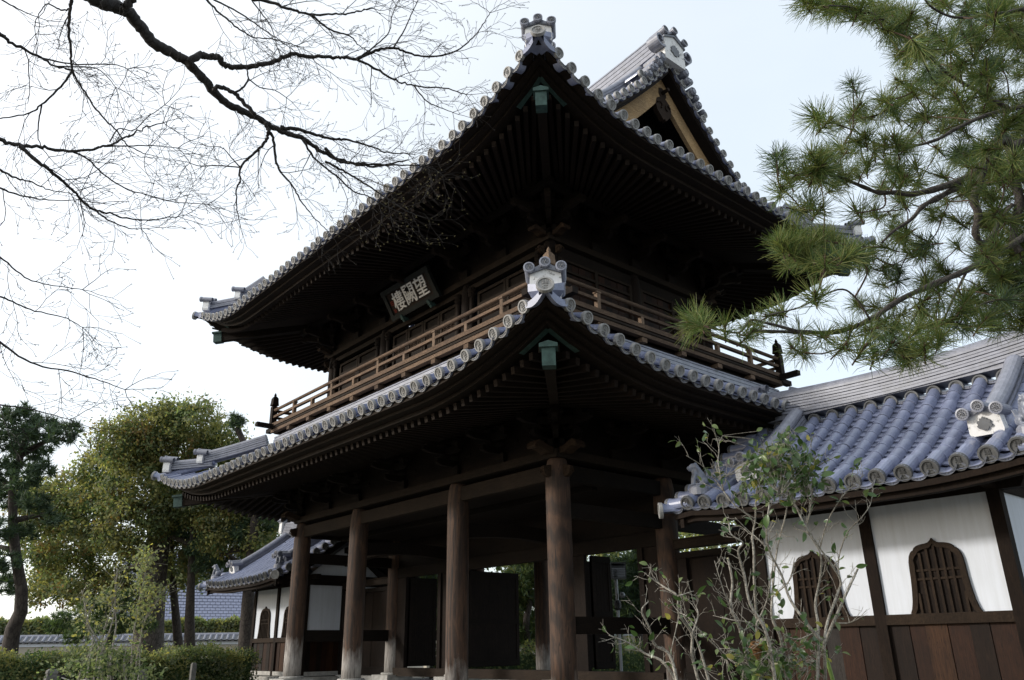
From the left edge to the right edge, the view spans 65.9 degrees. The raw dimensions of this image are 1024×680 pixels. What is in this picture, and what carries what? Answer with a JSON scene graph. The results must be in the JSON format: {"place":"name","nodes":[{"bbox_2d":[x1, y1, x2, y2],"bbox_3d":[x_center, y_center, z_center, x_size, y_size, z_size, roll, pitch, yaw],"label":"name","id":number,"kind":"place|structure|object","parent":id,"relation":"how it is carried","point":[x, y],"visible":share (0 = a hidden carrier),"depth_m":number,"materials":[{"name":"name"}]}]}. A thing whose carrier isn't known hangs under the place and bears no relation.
{"place":"outdoors","nodes":[
{"label":"outdoors","id":0,"kind":"place"},
{"bbox_2d":[137,669,147,679],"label":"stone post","id":1,"kind":"object","parent":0,"point":[143,672],"visible":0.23,"depth_m":17.04,"materials":[{"name":"grey stone"}]},
{"bbox_2d":[407,666,422,677],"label":"ground","id":2,"kind":"structure","parent":0,"point":[415,667],"depth_m":52.59,"materials":[{"name":"grey stone"}]},
{"bbox_2d":[0,400,86,655],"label":"pine tree","id":3,"kind":"object","parent":2,"relation":"on","point":[14,488],"visible":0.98,"depth_m":23.76,"materials":[{"name":"green plant"}]},
{"bbox_2d":[57,671,66,679],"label":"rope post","id":4,"kind":"object","parent":2,"relation":"on","point":[59,674],"visible":0.43,"depth_m":15.14,"materials":[{"name":"stone"}]},
{"bbox_2d":[41,585,159,649],"bbox_3d":[-16.018,11.101,29.659,4.917,3.701,2.929,-2,-21,4],"label":"pine tree","id":5,"kind":"object","parent":2,"relation":"on","point":[56,623],"visible":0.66,"depth_m":29.69,"materials":[{"name":"green plant"}]},
{"bbox_2d":[0,632,238,662],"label":"precinct wall","id":6,"kind":"structure","parent":2,"relation":"on","point":[31,643],"depth_m":48.13,"materials":[{"name":"beige paint"}]},
{"bbox_2d":[0,614,239,634],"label":"hedge","id":7,"kind":"object","parent":2,"relation":"on","point":[202,625],"visible":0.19,"depth_m":52.88,"materials":[{"name":"green plant"}]},
{"bbox_2d":[0,640,262,679],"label":"hedge","id":8,"kind":"object","parent":2,"relation":"on","point":[217,662],"visible":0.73,"depth_m":22.59,"materials":[{"name":"green plant"}]},
{"bbox_2d":[2,386,279,659],"bbox_3d":[-16.415,8.609,34.343,14.539,11.930,8.945,-2,-21,2],"label":"broadleaf tree","id":9,"kind":"object","parent":2,"relation":"on","point":[127,464],"visible":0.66,"depth_m":33.38,"materials":[{"name":"green plant"}]},
{"bbox_2d":[150,491,185,658],"bbox_3d":[-14.909,10.840,35.116,3.483,8.095,4.488,8,-23,-23],"label":"pine tree","id":10,"kind":"object","parent":2,"relation":"on","point":[176,628],"visible":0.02,"depth_m":35.87,"materials":[{"name":"brown plant"}]},
{"bbox_2d":[116,549,243,620],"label":"temple hall","id":11,"kind":"structure","parent":2,"relation":"on","point":[217,605],"depth_m":67.40,"materials":[{"name":"grey tile"}]},
{"bbox_2d":[189,663,196,679],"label":"stone post","id":12,"kind":"object","parent":2,"relation":"on","point":[193,668],"visible":1,"depth_m":17.23,"materials":[{"name":"grey stone"}]},
{"bbox_2d":[165,508,239,657],"bbox_3d":[-13.654,10.539,33.858,3.612,7.715,2.726,-5,-22,11],"label":"pine tree","id":13,"kind":"object","parent":2,"relation":"on","point":[194,568],"visible":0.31,"depth_m":33.84,"materials":[{"name":"brown plant"}]},
{"bbox_2d":[211,410,279,651],"bbox_3d":[-10.771,8.516,32.766,3.444,10.619,4.496,7,-23,-20],"label":"pine tree","id":14,"kind":"object","parent":2,"relation":"on","point":[247,603],"visible":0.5,"depth_m":32.80,"materials":[{"name":"green plant"}]},
{"bbox_2d":[0,0,529,468],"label":"bare tree","id":15,"kind":"object","parent":2,"relation":"on","point":[123,8],"visible":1,"depth_m":6.27,"materials":[{"name":"black plant"}]},
{"bbox_2d":[198,519,419,679],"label":"stair house","id":16,"kind":"structure","parent":2,"relation":"on","point":[263,573],"depth_m":25.84,"materials":[{"name":"tile"}]},
{"bbox_2d":[257,607,270,637],"bbox_3d":[-8.396,9.591,26.819,0.055,1.013,0.950,16,-27,-38],"label":"window","id":17,"kind":"structure","parent":16,"relation":"in","point":[265,616],"depth_m":26.80,"materials":[{"name":"brown wood"}]},
{"bbox_2d":[281,607,287,637],"bbox_3d":[-7.204,9.073,25.524,0.055,1.013,0.950,16,-27,-38],"label":"window","id":18,"kind":"structure","parent":16,"relation":"in","point":[284,628],"depth_m":25.68,"materials":[{"name":"brown wood"}]},
{"bbox_2d":[420,574,437,629],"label":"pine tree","id":19,"kind":"object","parent":2,"relation":"on","point":[433,576],"visible":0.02,"depth_m":32.70,"materials":[{"name":"green plant"}]},
{"bbox_2d":[484,565,534,614],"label":"broadleaf tree","id":20,"kind":"object","parent":2,"relation":"on","point":[499,568],"visible":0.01,"depth_m":44.40,"materials":[{"name":"green plant"}]},
{"bbox_2d":[151,13,876,679],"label":"temple gate","id":21,"kind":"structure","parent":2,"relation":"on","point":[537,385],"depth_m":17.75,"materials":[{"name":"brown wood"}]},
{"bbox_2d":[338,355,357,390],"bbox_3d":[-4.808,1.308,23.205,0.078,1.520,1.051,16,-27,-38],"label":"lattice door","id":22,"kind":"structure","parent":21,"relation":"in","point":[351,364],"depth_m":23.40,"materials":[{"name":"brown wood"}]},
{"bbox_2d":[335,556,388,679],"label":"board wall","id":23,"kind":"structure","parent":21,"relation":"attached to","point":[373,652],"depth_m":24.24,"materials":[{"name":"wood"}]},
{"bbox_2d":[357,346,375,381],"bbox_3d":[-4.110,1.004,22.446,0.078,1.520,1.051,16,-27,-38],"label":"lattice door","id":24,"kind":"structure","parent":21,"relation":"in","point":[370,354],"depth_m":22.64,"materials":[{"name":"brown wood"}]},
{"bbox_2d":[392,329,407,365],"bbox_3d":[-3.001,0.521,21.242,0.078,1.520,0.713,16,-27,-38],"label":"lattice door","id":25,"kind":"structure","parent":21,"relation":"in","point":[401,338],"depth_m":21.42,"materials":[{"name":"brown wood"}]},
{"bbox_2d":[380,265,441,321],"bbox_3d":[-2.628,-1.126,20.679,0.652,0.905,2.180,16,-27,-38],"label":"name board","id":26,"kind":"object","parent":21,"relation":"attached to","point":[402,303],"visible":1,"depth_m":20.56,"materials":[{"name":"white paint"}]},
{"bbox_2d":[407,321,423,357],"bbox_3d":[-2.522,0.313,20.722,0.078,1.520,0.713,16,-27,-38],"label":"lattice door","id":27,"kind":"structure","parent":21,"relation":"in","point":[416,330],"depth_m":20.88,"materials":[{"name":"brown wood"}]},
{"bbox_2d":[407,578,436,665],"bbox_3d":[-2.636,8.284,23.241,0.950,2.435,0.085,16,-27,-38],"label":"door leaf","id":28,"kind":"structure","parent":21,"relation":"in","point":[422,613],"depth_m":23.20,"materials":[{"name":"brown wood"}]},
{"bbox_2d":[423,312,439,350],"bbox_3d":[-2.043,0.105,20.202,0.078,1.520,0.713,16,-27,-38],"label":"lattice door","id":29,"kind":"structure","parent":21,"relation":"in","point":[432,322],"depth_m":20.39,"materials":[{"name":"brown wood"}]},
{"bbox_2d":[440,304,455,342],"bbox_3d":[-1.564,-0.104,19.681,0.078,1.520,0.714,16,-27,-38],"label":"lattice door","id":30,"kind":"structure","parent":21,"relation":"in","point":[448,314],"depth_m":19.86,"materials":[{"name":"brown wood"}]},
{"bbox_2d":[477,278,505,324],"bbox_3d":[-0.455,-0.586,18.477,0.078,1.520,1.051,16,-27,-38],"label":"lattice door","id":31,"kind":"structure","parent":21,"relation":"in","point":[498,288],"depth_m":18.67,"materials":[{"name":"brown wood"}]},
{"bbox_2d":[468,571,519,666],"bbox_3d":[-0.495,7.630,21.633,1.770,2.435,0.085,16,-27,-38],"label":"door leaf","id":32,"kind":"structure","parent":21,"relation":"in","point":[493,627],"depth_m":21.59,"materials":[{"name":"brown wood"}]},
{"bbox_2d":[506,262,535,310],"bbox_3d":[0.243,-0.890,17.718,0.078,1.520,1.051,16,-27,-38],"label":"lattice door","id":33,"kind":"structure","parent":21,"relation":"in","point":[517,278],"depth_m":18.02,"materials":[{"name":"brown wood"}]},
{"bbox_2d":[587,562,593,667],"bbox_3d":[1.798,6.633,19.142,1.770,2.435,0.085,16,-27,-38],"label":"door leaf","id":34,"kind":"structure","parent":21,"relation":"in","point":[588,568],"depth_m":19.25,"materials":[{"name":"brown wood"}]},
{"bbox_2d":[589,556,615,668],"bbox_3d":[2.067,6.199,18.033,0.630,2.435,0.085,16,-27,-38],"label":"door leaf","id":35,"kind":"structure","parent":21,"relation":"in","point":[600,569],"depth_m":18.03,"materials":[{"name":"brown wood"}]},
{"bbox_2d":[672,513,769,679],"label":"board wall","id":36,"kind":"structure","parent":21,"relation":"attached to","point":[697,568],"depth_m":15.36,"materials":[{"name":"wood"}]},
{"bbox_2d":[501,562,534,653],"bbox_3d":[0.761,10.572,31.861,2.922,6.082,4.477,4,-22,-12],"label":"pine tree","id":37,"kind":"object","parent":2,"relation":"on","point":[524,572],"visible":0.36,"depth_m":31.64,"materials":[{"name":"green plant"}]},
{"bbox_2d":[423,634,634,667],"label":"precinct wall","id":38,"kind":"structure","parent":2,"relation":"on","point":[626,635],"depth_m":45.59,"materials":[{"name":"beige paint"}]},
{"bbox_2d":[422,636,644,678],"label":"hedge","id":39,"kind":"object","parent":2,"relation":"on","point":[632,660],"visible":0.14,"depth_m":25.63,"materials":[{"name":"green plant"}]},
{"bbox_2d":[610,562,625,670],"bbox_3d":[3.102,8.195,22.586,0.440,3.490,0.629,-1,-21,0],"label":"lamp post","id":40,"kind":"object","parent":2,"relation":"on","point":[618,570],"visible":0.91,"depth_m":22.91,"materials":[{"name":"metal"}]},
{"bbox_2d":[603,549,642,651],"bbox_3d":[4.721,10.017,29.705,3.588,5.380,4.538,-9,-23,21],"label":"pine tree","id":41,"kind":"object","parent":2,"relation":"on","point":[632,594],"visible":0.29,"depth_m":28.86,"materials":[{"name":"green plant"}]},
{"bbox_2d":[587,532,702,652],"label":"broadleaf tree","id":42,"kind":"object","parent":2,"relation":"on","point":[612,554],"visible":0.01,"depth_m":43.45,"materials":[{"name":"green plant"}]},
{"bbox_2d":[678,521,739,551],"bbox_3d":[8.903,9.996,32.282,5.272,7.112,5.202,16,-27,-38],"label":"broadleaf tree","id":43,"kind":"object","parent":2,"relation":"on","point":[709,547],"visible":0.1,"depth_m":32.28,"materials":[{"name":"green plant"}]},
{"bbox_2d":[600,418,884,679],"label":"shrub","id":44,"kind":"object","parent":2,"relation":"on","point":[775,470],"visible":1,"depth_m":4.73,"materials":[{"name":"green plant"}]},
{"bbox_2d":[752,638,765,679],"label":"bamboo stake","id":45,"kind":"object","parent":2,"relation":"on","point":[758,661],"visible":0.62,"depth_m":4.65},
{"bbox_2d":[749,641,761,660],"bbox_3d":[1.440,1.834,4.657,0.076,0.107,0.088,16,-27,-38],"label":"rope lashing","id":46,"kind":"object","parent":45,"relation":"attached to","point":[756,649],"visible":0.72,"depth_m":4.63,"materials":[{"name":"brown fabric"}]},
{"bbox_2d":[774,662,782,679],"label":"bamboo stake","id":47,"kind":"object","parent":2,"relation":"on","point":[777,668],"visible":0.82,"depth_m":4.61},
{"bbox_2d":[821,638,834,679],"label":"bamboo stake","id":48,"kind":"object","parent":2,"relation":"on","point":[829,668],"visible":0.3,"depth_m":4.94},
{"bbox_2d":[658,330,1023,679],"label":"stair house","id":49,"kind":"structure","parent":2,"relation":"on","point":[934,542],"depth_m":11.62,"materials":[{"name":"tile"}]},
{"bbox_2d":[792,551,850,617],"bbox_3d":[4.809,3.846,12.476,0.055,1.013,0.950,16,-27,-38],"label":"window","id":50,"kind":"structure","parent":49,"relation":"in","point":[805,583],"depth_m":12.50,"materials":[{"name":"brown wood"}]},
{"bbox_2d":[908,538,982,613],"bbox_3d":[6.028,3.316,11.153,0.055,1.013,0.950,16,-27,-38],"label":"window","id":51,"kind":"structure","parent":49,"relation":"in","point":[940,580],"depth_m":11.13,"materials":[{"name":"brown wood"}]},
{"bbox_2d":[664,0,1023,382],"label":"pine tree","id":52,"kind":"object","parent":2,"relation":"on","point":[994,164],"visible":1,"depth_m":4.79,"materials":[{"name":"green plant"}]},
{"bbox_2d":[0,0,1023,619],"label":"sky","id":53,"kind":"structure","parent":0,"point":[750,65],"materials":[{"name":"white"}]},
{"label":"stone path","id":54,"kind":"structure","parent":0,"visible":0},
{"bbox_2d":[44,669,57,679],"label":"stone post","id":55,"kind":"object","parent":54,"relation":"on","point":[53,676],"visible":0.87,"depth_m":14.55,"materials":[{"name":"grey stone"}]},
{"bbox_2d":[32,624,168,679],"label":"shrub","id":56,"kind":"object","parent":54,"relation":"on","point":[95,673],"visible":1,"depth_m":13.14,"materials":[{"name":"green plant"}]},
{"bbox_2d":[64,557,145,679],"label":"sapling","id":57,"kind":"object","parent":54,"relation":"on","point":[111,598],"visible":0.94,"depth_m":14.97,"materials":[{"name":"green plant"}]},
{"bbox_2d":[116,537,185,679],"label":"sapling","id":58,"kind":"object","parent":54,"relation":"on","point":[146,577],"visible":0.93,"depth_m":15.47,"materials":[{"name":"green plant"}]}
]}

